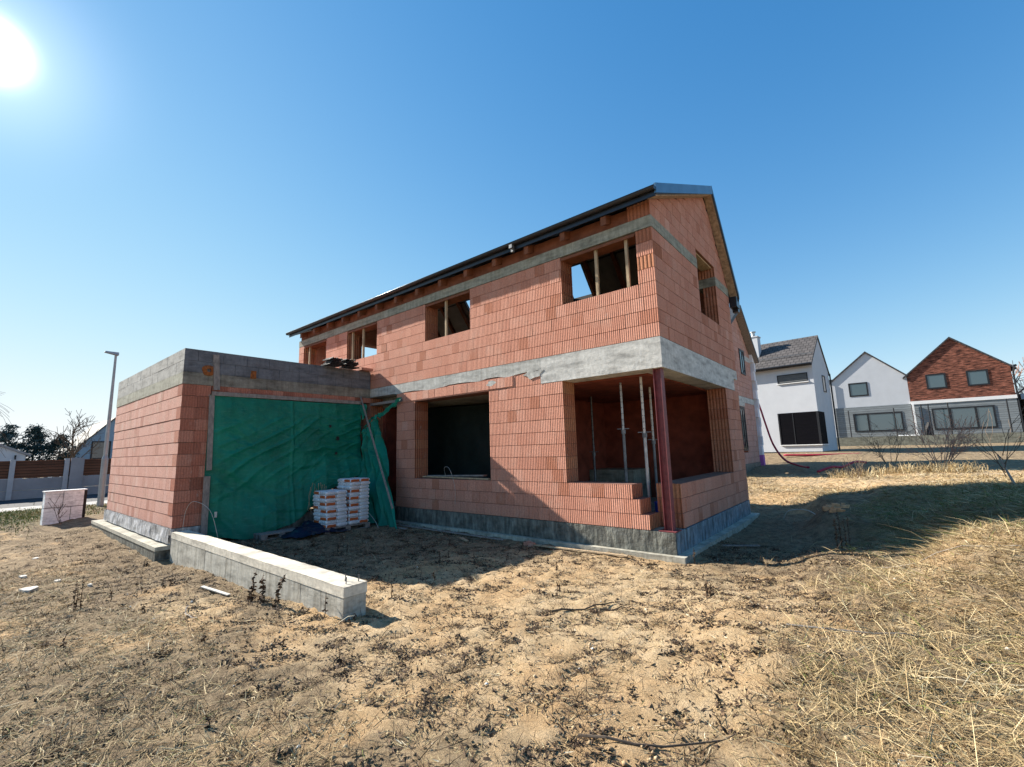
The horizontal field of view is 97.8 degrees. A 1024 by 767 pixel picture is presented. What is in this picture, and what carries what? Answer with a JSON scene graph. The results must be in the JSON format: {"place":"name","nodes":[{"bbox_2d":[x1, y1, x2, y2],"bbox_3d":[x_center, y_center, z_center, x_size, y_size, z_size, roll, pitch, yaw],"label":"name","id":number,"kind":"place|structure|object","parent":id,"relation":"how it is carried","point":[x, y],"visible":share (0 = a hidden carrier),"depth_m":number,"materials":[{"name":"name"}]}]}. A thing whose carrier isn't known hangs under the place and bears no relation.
{"place":"outdoors","nodes":[
{"label":"outdoors","id":0,"kind":"place"},
{"bbox_2d":[0,493,107,508],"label":"road","id":1,"kind":"structure","parent":0,"point":[27,502],"depth_m":22.14,"materials":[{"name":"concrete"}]},
{"bbox_2d":[0,442,1023,766],"bbox_3d":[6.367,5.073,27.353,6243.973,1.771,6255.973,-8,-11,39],"label":"ground","id":2,"kind":"structure","parent":0,"point":[814,528],"depth_m":4.05,"materials":[{"name":"soil"}]},
{"bbox_2d":[0,423,27,451],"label":"conifer","id":3,"kind":"object","parent":2,"relation":"on","point":[11,435],"visible":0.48,"depth_m":34.95,"materials":[{"name":"green plant"}]},
{"bbox_2d":[0,444,30,479],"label":"garden house","id":4,"kind":"structure","parent":2,"relation":"on","point":[9,453],"depth_m":31.65,"materials":[{"name":"paint"}]},
{"bbox_2d":[18,586,38,592],"bbox_3d":[-7.732,3.309,7.157,0.312,0.065,0.196,-6,-9,26],"label":"scrap","id":5,"kind":"object","parent":2,"relation":"on","point":[26,589],"visible":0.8,"depth_m":7.14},
{"bbox_2d":[14,424,64,477],"bbox_3d":[-38.586,5.745,35.709,3.739,5.250,3.708,4,-10,-33],"label":"conifer","id":6,"kind":"object","parent":2,"relation":"on","point":[35,435],"visible":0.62,"depth_m":35.81,"materials":[{"name":"green plant"}]},
{"bbox_2d":[0,503,106,546],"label":"green verge","id":7,"kind":"structure","parent":2,"relation":"on","point":[5,514],"depth_m":15.49,"materials":[{"name":"grass"}]},
{"bbox_2d":[0,500,107,511],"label":"pavement","id":8,"kind":"structure","parent":2,"relation":"on","point":[36,507],"depth_m":19.67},
{"bbox_2d":[0,458,110,500],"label":"garden fence","id":9,"kind":"object","parent":2,"relation":"on","point":[31,472],"visible":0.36,"depth_m":24.40,"materials":[{"name":"concrete"}]},
{"bbox_2d":[48,494,66,523],"bbox_3d":[-14.243,3.947,13.940,0.772,0.937,0.468,-8,-11,39],"label":"bare shrub","id":10,"kind":"object","parent":2,"relation":"on","point":[58,511],"visible":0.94,"depth_m":13.92,"materials":[{"name":"brown plant"}]},
{"bbox_2d":[30,432,96,477],"bbox_3d":[-36.712,6.217,36.695,4.461,4.502,4.779,-8,-11,39],"label":"conifer","id":11,"kind":"object","parent":2,"relation":"on","point":[52,447],"visible":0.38,"depth_m":36.03,"materials":[{"name":"green plant"}]},
{"bbox_2d":[40,488,87,524],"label":"block wall","id":12,"kind":"structure","parent":2,"relation":"on","point":[74,500],"depth_m":14.22,"materials":[{"name":"white brick"}]},
{"bbox_2d":[46,409,101,487],"bbox_3d":[-29.702,4.487,30.353,3.356,5.707,3.021,-4,-9,15],"label":"bare tree","id":13,"kind":"object","parent":2,"relation":"on","point":[72,452],"visible":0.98,"depth_m":30.38,"materials":[{"name":"brown plant"}]},
{"bbox_2d":[68,458,84,489],"bbox_3d":[-24.785,5.303,25.386,0.080,2.140,0.550,-8,-11,39],"label":"meter cabinet","id":14,"kind":"object","parent":2,"relation":"on","point":[76,473],"visible":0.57,"depth_m":25.38,"materials":[{"name":"plastic"}]},
{"bbox_2d":[71,576,85,609],"bbox_3d":[-5.994,2.912,6.162,0.079,0.497,0.170,-3,-8,7],"label":"dead weed","id":15,"kind":"object","parent":2,"relation":"on","point":[73,606],"visible":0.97,"depth_m":6.16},
{"bbox_2d":[51,417,115,475],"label":"grey house","id":16,"kind":"structure","parent":2,"relation":"on","point":[100,427],"depth_m":42.89,"materials":[{"name":"paint"}]},
{"bbox_2d":[90,441,110,458],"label":"window","id":17,"kind":"structure","parent":16,"relation":"in","point":[100,451],"depth_m":42.58,"materials":[{"name":"grey glass"}]},
{"bbox_2d":[97,351,118,506],"bbox_3d":[-16.389,1.836,17.929,0.260,6.350,0.464,-8,-11,39],"label":"street lamp","id":18,"kind":"object","parent":2,"relation":"on","point":[102,481],"visible":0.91,"depth_m":17.87,"materials":[{"name":"metal"}]},
{"bbox_2d":[200,586,230,595],"bbox_3d":[-4.268,2.975,6.419,0.757,0.027,0.050,-7,-10,31],"label":"plank","id":19,"kind":"object","parent":2,"relation":"on","point":[215,590],"visible":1,"depth_m":6.40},
{"bbox_2d":[246,572,256,602],"bbox_3d":[-3.497,2.745,6.002,0.126,0.430,0.112,2,-9,-22],"label":"dead weed","id":20,"kind":"object","parent":2,"relation":"on","point":[250,598],"visible":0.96,"depth_m":6.00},
{"bbox_2d":[258,573,265,603],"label":"dead weed","id":21,"kind":"object","parent":2,"relation":"on","point":[263,591],"visible":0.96,"depth_m":5.75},
{"bbox_2d":[170,530,366,620],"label":"wall","id":22,"kind":"structure","parent":2,"relation":"on","point":[305,584],"depth_m":6.16,"materials":[{"name":"grey concrete"}]},
{"bbox_2d":[254,527,294,540],"bbox_3d":[-5.415,3.470,10.309,0.500,0.122,0.900,-8,-11,39],"label":"pallet","id":23,"kind":"object","parent":2,"relation":"on","point":[279,533],"visible":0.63,"depth_m":10.12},
{"bbox_2d":[272,574,285,607],"bbox_3d":[-2.856,2.552,5.477,0.187,0.441,0.103,-8,-11,39],"label":"dead weed","id":24,"kind":"object","parent":2,"relation":"on","point":[277,597],"visible":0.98,"depth_m":5.47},
{"bbox_2d":[281,520,347,537],"bbox_3d":[-4.718,3.349,10.432,1.250,0.280,1.350,-8,-11,39],"label":"tarpaulin","id":25,"kind":"object","parent":2,"relation":"on","point":[306,528],"visible":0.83,"depth_m":10.16,"materials":[{"name":"plastic"}]},
{"bbox_2d":[323,522,369,533],"bbox_3d":[-4.186,3.521,10.954,0.640,0.122,1.180,-8,-11,39],"label":"pallet","id":26,"kind":"object","parent":2,"relation":"on","point":[364,525],"visible":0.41,"depth_m":10.92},
{"bbox_2d":[321,523,336,527],"bbox_3d":[-4.339,3.354,10.542,0.310,0.103,0.275,-8,-11,37],"label":"cement bag","id":27,"kind":"object","parent":26,"relation":"on","point":[330,525],"visible":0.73,"depth_m":10.43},
{"bbox_2d":[320,520,336,524],"bbox_3d":[-4.350,3.273,10.562,0.310,0.103,0.275,-8,-11,38],"label":"cement bag","id":28,"kind":"object","parent":27,"relation":"on","point":[328,522],"visible":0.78,"depth_m":10.46,"materials":[{"name":"white paper"}]},
{"bbox_2d":[320,516,336,520],"bbox_3d":[-4.340,3.187,10.558,0.310,0.103,0.275,-8,-10,36],"label":"cement bag","id":29,"kind":"object","parent":28,"relation":"on","point":[328,518],"visible":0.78,"depth_m":10.45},
{"bbox_2d":[320,513,336,516],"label":"cement bag","id":30,"kind":"object","parent":29,"relation":"on","point":[328,515],"visible":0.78,"depth_m":10.47,"materials":[{"name":"white paper"}]},
{"bbox_2d":[320,509,336,513],"bbox_3d":[-4.345,3.022,10.583,0.310,0.103,0.275,-9,-11,39],"label":"cement bag","id":31,"kind":"object","parent":30,"relation":"on","point":[329,511],"visible":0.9,"depth_m":10.48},
{"bbox_2d":[319,505,335,509],"bbox_3d":[-4.374,2.940,10.591,0.310,0.103,0.275,-8,-11,39],"label":"cement bag","id":32,"kind":"object","parent":31,"relation":"on","point":[327,507],"visible":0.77,"depth_m":10.48,"materials":[{"name":"white paper"}]},
{"bbox_2d":[319,502,335,505],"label":"cement bag","id":33,"kind":"object","parent":32,"relation":"on","point":[328,504],"visible":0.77,"depth_m":10.51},
{"bbox_2d":[319,498,335,502],"bbox_3d":[-4.387,2.773,10.605,0.310,0.103,0.275,-8,-11,37],"label":"cement bag","id":34,"kind":"object","parent":33,"relation":"on","point":[327,500],"visible":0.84,"depth_m":10.50,"materials":[{"name":"white paper"}]},
{"bbox_2d":[320,495,335,498],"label":"cement bag","id":35,"kind":"object","parent":34,"relation":"on","point":[327,496],"visible":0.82,"depth_m":10.52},
{"bbox_2d":[320,491,336,494],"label":"cement bag","id":36,"kind":"object","parent":35,"relation":"on","point":[328,492],"visible":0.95,"depth_m":10.54,"materials":[{"name":"white paper"}]},
{"bbox_2d":[346,520,358,524],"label":"cement bag","id":37,"kind":"object","parent":26,"relation":"on","point":[352,522],"visible":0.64,"depth_m":10.86,"materials":[{"name":"white paper"}]},
{"bbox_2d":[346,516,358,520],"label":"cement bag","id":38,"kind":"object","parent":37,"relation":"on","point":[353,518],"visible":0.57,"depth_m":10.90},
{"bbox_2d":[346,513,358,517],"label":"cement bag","id":39,"kind":"object","parent":38,"relation":"on","point":[352,515],"visible":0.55,"depth_m":10.89,"materials":[{"name":"white paper"}]},
{"bbox_2d":[347,510,358,513],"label":"cement bag","id":40,"kind":"object","parent":39,"relation":"on","point":[352,511],"visible":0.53,"depth_m":10.91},
{"bbox_2d":[346,506,358,510],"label":"cement bag","id":41,"kind":"object","parent":40,"relation":"on","point":[353,508],"visible":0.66,"depth_m":10.91,"materials":[{"name":"white paper"}]},
{"bbox_2d":[346,503,358,506],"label":"cement bag","id":42,"kind":"object","parent":41,"relation":"on","point":[352,504],"visible":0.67,"depth_m":10.95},
{"bbox_2d":[345,499,358,503],"bbox_3d":[-3.993,2.916,11.070,0.310,0.103,0.275,-8,-11,37],"label":"cement bag","id":43,"kind":"object","parent":42,"relation":"on","point":[353,501],"visible":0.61,"depth_m":10.96,"materials":[{"name":"white paper"}]},
{"bbox_2d":[346,496,358,499],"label":"cement bag","id":44,"kind":"object","parent":43,"relation":"on","point":[351,497],"visible":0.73,"depth_m":10.95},
{"bbox_2d":[346,492,358,495],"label":"cement bag","id":45,"kind":"object","parent":44,"relation":"on","point":[353,494],"visible":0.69,"depth_m":10.98,"materials":[{"name":"white paper"}]},
{"bbox_2d":[345,489,359,492],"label":"cement bag","id":46,"kind":"object","parent":45,"relation":"on","point":[353,490],"visible":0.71,"depth_m":11.00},
{"bbox_2d":[343,486,358,489],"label":"cement bag","id":47,"kind":"object","parent":46,"relation":"on","point":[350,487],"visible":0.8,"depth_m":11.01,"materials":[{"name":"white paper"}]},
{"bbox_2d":[345,482,359,485],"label":"cement bag","id":48,"kind":"object","parent":47,"relation":"on","point":[352,484],"visible":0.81,"depth_m":11.04,"materials":[{"name":"white paper"}]},
{"bbox_2d":[344,478,359,482],"bbox_3d":[-3.993,2.420,11.141,0.310,0.103,0.275,-8,-11,38],"label":"cement bag","id":49,"kind":"object","parent":48,"relation":"on","point":[350,480],"visible":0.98,"depth_m":11.05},
{"bbox_2d":[91,182,759,563],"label":"unfinished house","id":50,"kind":"structure","parent":2,"relation":"on","point":[531,350],"depth_m":10.03,"materials":[{"name":"brick"}]},
{"bbox_2d":[213,354,219,389],"bbox_3d":[-6.712,-0.254,10.140,0.030,0.819,0.180,-8,-11,39],"label":"board","id":51,"kind":"object","parent":50,"relation":"attached to","point":[216,374],"visible":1,"depth_m":10.13,"materials":[{"name":"wood"}]},
{"bbox_2d":[204,396,361,539],"bbox_3d":[-5.376,2.003,11.086,0.380,3.230,3.760,-8,-11,39],"label":"tarpaulin","id":52,"kind":"object","parent":50,"relation":"attached to","point":[273,461],"visible":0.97,"depth_m":10.71,"materials":[{"name":"fabric"}]},
{"bbox_2d":[200,476,209,534],"bbox_3d":[-6.628,2.679,9.645,0.050,1.321,0.130,-8,-11,39],"label":"board","id":53,"kind":"object","parent":52,"relation":"attached to","point":[205,502],"visible":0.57,"depth_m":9.64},
{"bbox_2d":[206,395,214,469],"bbox_3d":[-6.682,1.084,9.896,0.035,1.653,0.140,-8,-11,39],"label":"board","id":54,"kind":"object","parent":52,"relation":"attached to","point":[210,432],"visible":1,"depth_m":9.88,"materials":[{"name":"wood"}]},
{"bbox_2d":[212,391,360,403],"bbox_3d":[-5.538,0.388,11.423,0.030,0.110,3.720,-8,-11,39],"label":"board","id":55,"kind":"object","parent":50,"relation":"attached to","point":[215,393],"visible":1,"depth_m":11.15,"materials":[{"name":"wood"}]},
{"bbox_2d":[321,357,343,367],"bbox_3d":[-4.928,-0.590,12.269,0.444,0.236,0.438,-8,-11,39],"label":"tile stack","id":56,"kind":"object","parent":50,"relation":"on","point":[332,362],"visible":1,"depth_m":12.17,"materials":[{"name":"grey concrete"}]},
{"bbox_2d":[339,359,358,369],"bbox_3d":[-4.613,-0.548,12.614,0.445,0.236,0.469,-8,-11,39],"label":"tile stack","id":57,"kind":"object","parent":50,"relation":"on","point":[350,364],"visible":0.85,"depth_m":12.50,"materials":[{"name":"grey concrete"}]},
{"bbox_2d":[357,367,372,371],"bbox_3d":[-4.309,-0.408,13.093,0.250,0.083,0.370,-8,-11,39],"label":"clay block","id":58,"kind":"object","parent":50,"relation":"on","point":[365,369],"depth_m":13.01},
{"bbox_2d":[360,396,392,508],"bbox_3d":[-3.608,1.684,11.762,0.032,2.970,2.372,5,-11,-38],"label":"plank","id":59,"kind":"object","parent":50,"relation":"attached to","point":[384,480],"visible":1,"depth_m":11.57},
{"bbox_2d":[357,397,401,528],"bbox_3d":[-3.500,2.014,11.835,2.280,3.303,0.766,-8,-11,39],"label":"tarpaulin","id":60,"kind":"object","parent":50,"relation":"hanging from","point":[381,511],"visible":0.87,"depth_m":11.93,"materials":[{"name":"fabric"}]},
{"bbox_2d":[423,476,490,479],"bbox_3d":[-1.388,2.273,10.781,2.403,0.045,0.100,-9,-11,41],"label":"plank","id":61,"kind":"object","parent":50,"relation":"on","point":[458,477],"visible":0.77,"depth_m":10.56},
{"bbox_2d":[427,475,486,475],"bbox_3d":[-1.393,2.265,10.976,2.052,0.070,0.120,-9,-11,40],"label":"plank","id":62,"kind":"object","parent":50,"relation":"on","point":[457,475],"visible":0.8,"depth_m":10.84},
{"bbox_2d":[427,404,490,477],"bbox_3d":[-1.172,1.957,12.626,4.580,2.680,0.148,-6,-10,29],"label":"sheet","id":63,"kind":"object","parent":50,"relation":"hanging from","point":[458,439],"visible":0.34,"depth_m":12.87,"materials":[{"name":"plastic"}]},
{"bbox_2d":[590,397,597,481],"bbox_3d":[2.090,1.673,11.425,0.243,2.750,0.120,-8,-11,39],"label":"steel prop","id":64,"kind":"object","parent":50,"relation":"on","point":[594,462],"visible":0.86,"depth_m":11.42,"materials":[{"name":"grey metal"}]},
{"bbox_2d":[617,383,628,481],"bbox_3d":[2.275,1.313,9.033,0.243,2.750,0.120,-8,-11,39],"label":"steel prop","id":65,"kind":"object","parent":50,"relation":"on","point":[623,432],"visible":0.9,"depth_m":9.04,"materials":[{"name":"grey metal"}]},
{"bbox_2d":[638,377,651,511],"bbox_3d":[2.495,1.205,8.341,0.243,2.750,0.120,-8,-11,39],"label":"steel prop","id":66,"kind":"object","parent":50,"relation":"on","point":[644,434],"visible":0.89,"depth_m":8.33,"materials":[{"name":"grey metal"}]},
{"bbox_2d":[648,387,657,500],"bbox_3d":[3.137,1.413,9.871,0.243,2.750,0.120,-8,-11,39],"label":"steel prop","id":67,"kind":"object","parent":50,"relation":"on","point":[653,441],"visible":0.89,"depth_m":9.86,"materials":[{"name":"grey metal"}]},
{"bbox_2d":[396,524,503,540],"bbox_3d":[-1.587,3.364,10.176,3.601,0.055,0.060,-8,-11,37],"label":"plank","id":68,"kind":"object","parent":2,"relation":"on","point":[451,532],"visible":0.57,"depth_m":9.95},
{"bbox_2d":[0,477,1023,766],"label":"dry grass","id":69,"kind":"structure","parent":2,"relation":"on","point":[978,679],"depth_m":3.27,"materials":[{"name":"plant"}]},
{"bbox_2d":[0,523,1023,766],"bbox_3d":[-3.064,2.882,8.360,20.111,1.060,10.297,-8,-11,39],"label":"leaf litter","id":70,"kind":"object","parent":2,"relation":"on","point":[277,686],"visible":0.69,"depth_m":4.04,"materials":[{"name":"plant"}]},
{"bbox_2d":[0,510,1023,766],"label":"dead stems","id":71,"kind":"object","parent":2,"relation":"on","point":[576,744],"visible":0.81,"depth_m":3.86,"materials":[{"name":"plant"}]},
{"bbox_2d":[0,509,1023,766],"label":"straw bits","id":72,"kind":"object","parent":2,"relation":"on","point":[528,655],"visible":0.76,"depth_m":3.73,"materials":[{"name":"plant"}]},
{"bbox_2d":[0,528,1023,766],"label":"soil clods","id":73,"kind":"object","parent":2,"relation":"on","point":[664,718],"visible":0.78,"depth_m":3.72,"materials":[{"name":"soil"}]},
{"bbox_2d":[533,544,628,556],"bbox_3d":[1.169,2.975,7.973,1.901,0.039,0.070,-8,-11,37],"label":"plank","id":74,"kind":"object","parent":2,"relation":"on","point":[598,552],"visible":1,"depth_m":7.88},
{"bbox_2d":[551,602,612,611],"bbox_3d":[0.792,2.461,4.919,0.746,0.049,0.072,1,-9,-15],"label":"stick","id":75,"kind":"object","parent":2,"relation":"on","point":[556,610],"visible":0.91,"depth_m":4.86,"materials":[{"name":"wood"}]},
{"bbox_2d":[578,728,748,747],"bbox_3d":[0.888,2.075,2.625,0.992,0.100,0.087,-3,-8,8],"label":"stick","id":76,"kind":"object","parent":2,"relation":"on","point":[633,743],"visible":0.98,"depth_m":2.60,"materials":[{"name":"wood"}]},
{"bbox_2d":[703,581,714,597],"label":"dead weed","id":77,"kind":"object","parent":2,"relation":"on","point":[707,590],"visible":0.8,"depth_m":5.13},
{"bbox_2d":[729,305,765,472],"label":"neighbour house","id":78,"kind":"structure","parent":2,"relation":"on","point":[746,360],"depth_m":23.16,"materials":[{"name":"brick"}]},
{"bbox_2d":[738,348,745,375],"bbox_3d":[11.877,-1.098,23.036,0.055,1.310,0.960,-8,-11,39],"label":"window","id":79,"kind":"structure","parent":78,"relation":"in","point":[741,353],"depth_m":22.97,"materials":[{"name":"grey glass"}]},
{"bbox_2d":[740,406,748,450],"bbox_3d":[11.257,2.191,21.670,0.055,2.140,0.910,-8,-11,39],"label":"window","id":80,"kind":"structure","parent":78,"relation":"in","point":[742,410],"depth_m":21.67,"materials":[{"name":"grey glass"}]},
{"bbox_2d":[759,404,809,467],"bbox_3d":[13.482,2.141,22.462,0.273,4.001,4.506,-2,-8,4],"label":"hose","id":81,"kind":"object","parent":78,"relation":"hanging from","point":[779,454],"visible":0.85,"depth_m":23.18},
{"bbox_2d":[750,331,840,453],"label":"white house","id":82,"kind":"structure","parent":2,"relation":"on","point":[793,378],"depth_m":31.09,"materials":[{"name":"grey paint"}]},
{"bbox_2d":[777,372,808,384],"bbox_3d":[19.289,-0.334,30.749,0.110,0.650,1.930,7,-12,-44],"label":"window","id":83,"kind":"structure","parent":82,"relation":"in","point":[798,377],"depth_m":30.75,"materials":[{"name":"grey glass"}]},
{"bbox_2d":[777,411,828,445],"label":"window","id":84,"kind":"structure","parent":82,"relation":"in","point":[808,428],"depth_m":30.14,"materials":[{"name":"black glass"}]},
{"bbox_2d":[822,375,826,392],"bbox_3d":[22.365,0.022,31.991,0.900,1.200,0.055,7,-12,-44],"label":"window","id":85,"kind":"structure","parent":82,"relation":"in","point":[823,377],"depth_m":32.01,"materials":[{"name":"grey glass"}]},
{"bbox_2d":[783,453,851,455],"bbox_3d":[18.423,4.223,26.497,3.974,0.136,0.383,-5,-9,23],"label":"pipe","id":86,"kind":"object","parent":2,"relation":"on","point":[811,454],"visible":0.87,"depth_m":26.67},
{"bbox_2d":[822,503,849,512],"bbox_3d":[6.661,2.546,9.170,0.462,0.172,1.068,-8,-11,39],"label":"rubble","id":87,"kind":"object","parent":2,"relation":"on","point":[832,508],"visible":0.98,"depth_m":9.05,"materials":[{"name":"stone"}]},
{"bbox_2d":[832,513,850,548],"bbox_3d":[5.079,2.277,6.876,0.243,0.584,0.248,-8,-11,39],"label":"dead weed","id":88,"kind":"object","parent":2,"relation":"on","point":[838,537],"visible":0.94,"depth_m":6.86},
{"bbox_2d":[817,460,866,472],"bbox_3d":[14.236,3.548,19.153,3.220,0.431,0.212,2,-9,-22],"label":"hose","id":89,"kind":"object","parent":2,"relation":"on","point":[830,467],"visible":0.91,"depth_m":18.89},
{"bbox_2d":[839,454,866,477],"bbox_3d":[11.713,2.868,15.345,0.812,0.912,1.185,-8,-11,39],"label":"bare shrub","id":90,"kind":"object","parent":2,"relation":"on","point":[858,470],"visible":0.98,"depth_m":15.54,"materials":[{"name":"brown plant"}]},
{"bbox_2d":[829,351,915,437],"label":"gable house","id":91,"kind":"structure","parent":2,"relation":"on","point":[867,388],"depth_m":41.79,"materials":[{"name":"paint"}]},
{"bbox_2d":[848,382,868,396],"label":"window","id":92,"kind":"structure","parent":91,"relation":"in","point":[855,389],"depth_m":42.42,"materials":[{"name":"grey glass"}]},
{"bbox_2d":[853,411,904,431],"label":"window","id":93,"kind":"structure","parent":91,"relation":"in","point":[862,423],"depth_m":41.26,"materials":[{"name":"grey glass"}]},
{"bbox_2d":[786,623,959,638],"bbox_3d":[2.799,1.935,3.483,1.140,0.047,0.097,-5,-9,19],"label":"stick","id":94,"kind":"object","parent":2,"relation":"on","point":[854,631],"visible":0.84,"depth_m":3.50,"materials":[{"name":"wood"}]},
{"bbox_2d":[851,419,917,462],"bbox_3d":[17.567,2.708,21.363,2.569,2.170,2.095,-6,-9,27],"label":"bare shrub","id":95,"kind":"object","parent":2,"relation":"on","point":[878,451],"visible":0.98,"depth_m":21.07,"materials":[{"name":"brown plant"}]},
{"bbox_2d":[747,451,1023,508],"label":"field grass","id":96,"kind":"structure","parent":2,"relation":"on","point":[952,477],"depth_m":14.28,"materials":[{"name":"plant"}]},
{"bbox_2d":[808,494,1018,766],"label":"long stalks","id":97,"kind":"object","parent":2,"relation":"on","point":[927,650],"visible":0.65,"depth_m":3.22,"materials":[{"name":"plant"}]},
{"bbox_2d":[837,432,1023,445],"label":"retaining wall","id":98,"kind":"structure","parent":2,"relation":"on","point":[995,438],"depth_m":37.52,"materials":[{"name":"concrete"}]},
{"bbox_2d":[1005,399,1012,431],"bbox_3d":[38.810,2.523,34.837,0.180,2.700,0.180,-8,-11,39],"label":"post","id":99,"kind":"object","parent":98,"relation":"on","point":[1009,415],"visible":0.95,"depth_m":34.81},
{"bbox_2d":[887,410,986,465],"bbox_3d":[18.171,2.332,19.123,2.717,2.375,3.219,5,-11,-39],"label":"bare shrub","id":100,"kind":"object","parent":2,"relation":"on","point":[952,453],"visible":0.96,"depth_m":18.64,"materials":[{"name":"plant"}]},
{"bbox_2d":[883,545,1020,567],"bbox_3d":[4.711,1.925,4.905,0.107,0.509,1.289,2,-9,-22],"label":"stick","id":101,"kind":"object","parent":2,"relation":"on","point":[948,549],"visible":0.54,"depth_m":4.84,"materials":[{"name":"wood"}]},
{"bbox_2d":[903,337,1023,434],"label":"gable house","id":102,"kind":"structure","parent":2,"relation":"on","point":[963,380],"depth_m":37.90,"materials":[{"name":"brown brick"}]},
{"bbox_2d":[925,373,947,388],"bbox_3d":[37.071,-0.197,39.023,1.300,1.300,0.055,-8,-11,39],"label":"window","id":103,"kind":"structure","parent":102,"relation":"in","point":[933,381],"depth_m":39.01,"materials":[{"name":"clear glass"}]},
{"bbox_2d":[931,405,997,429],"bbox_3d":[38.133,2.888,37.692,3.800,1.850,0.055,-8,-11,39],"label":"window","id":104,"kind":"structure","parent":102,"relation":"in","point":[970,411],"depth_m":37.58,"materials":[{"name":"grey glass"}]},
{"bbox_2d":[965,369,989,385],"bbox_3d":[39.039,-0.488,37.428,1.300,1.300,0.055,-8,-11,39],"label":"window","id":105,"kind":"structure","parent":102,"relation":"in","point":[974,377],"depth_m":37.41,"materials":[{"name":"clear glass"}]},
{"bbox_2d":[960,407,1023,483],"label":"sapling","id":106,"kind":"object","parent":2,"relation":"on","point":[1007,471],"visible":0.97,"depth_m":9.54,"materials":[{"name":"brown plant"}]},
{"bbox_2d":[1011,357,1023,393],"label":"bare tree","id":107,"kind":"object","parent":2,"relation":"on","point":[1021,389],"visible":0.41,"depth_m":41.44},
{"bbox_2d":[1017,393,1023,428],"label":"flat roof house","id":108,"kind":"structure","parent":2,"relation":"on","point":[1021,397],"depth_m":36.62,"materials":[{"name":"white glass"}]},
{"bbox_2d":[0,0,1023,459],"label":"sky","id":109,"kind":"structure","parent":0,"point":[235,177],"materials":[{"name":"blue"}]},
{"bbox_2d":[824,459,989,477],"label":"tall dry grass","id":110,"kind":"structure","parent":0,"point":[933,468],"depth_m":15.72,"materials":[{"name":"plant"}]},
{"bbox_2d":[924,422,933,434],"bbox_3d":[35.610,3.901,38.231,0.689,1.203,0.691,-8,-11,39],"label":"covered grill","id":111,"kind":"object","parent":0,"point":[927,425],"visible":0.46,"depth_m":38.03,"materials":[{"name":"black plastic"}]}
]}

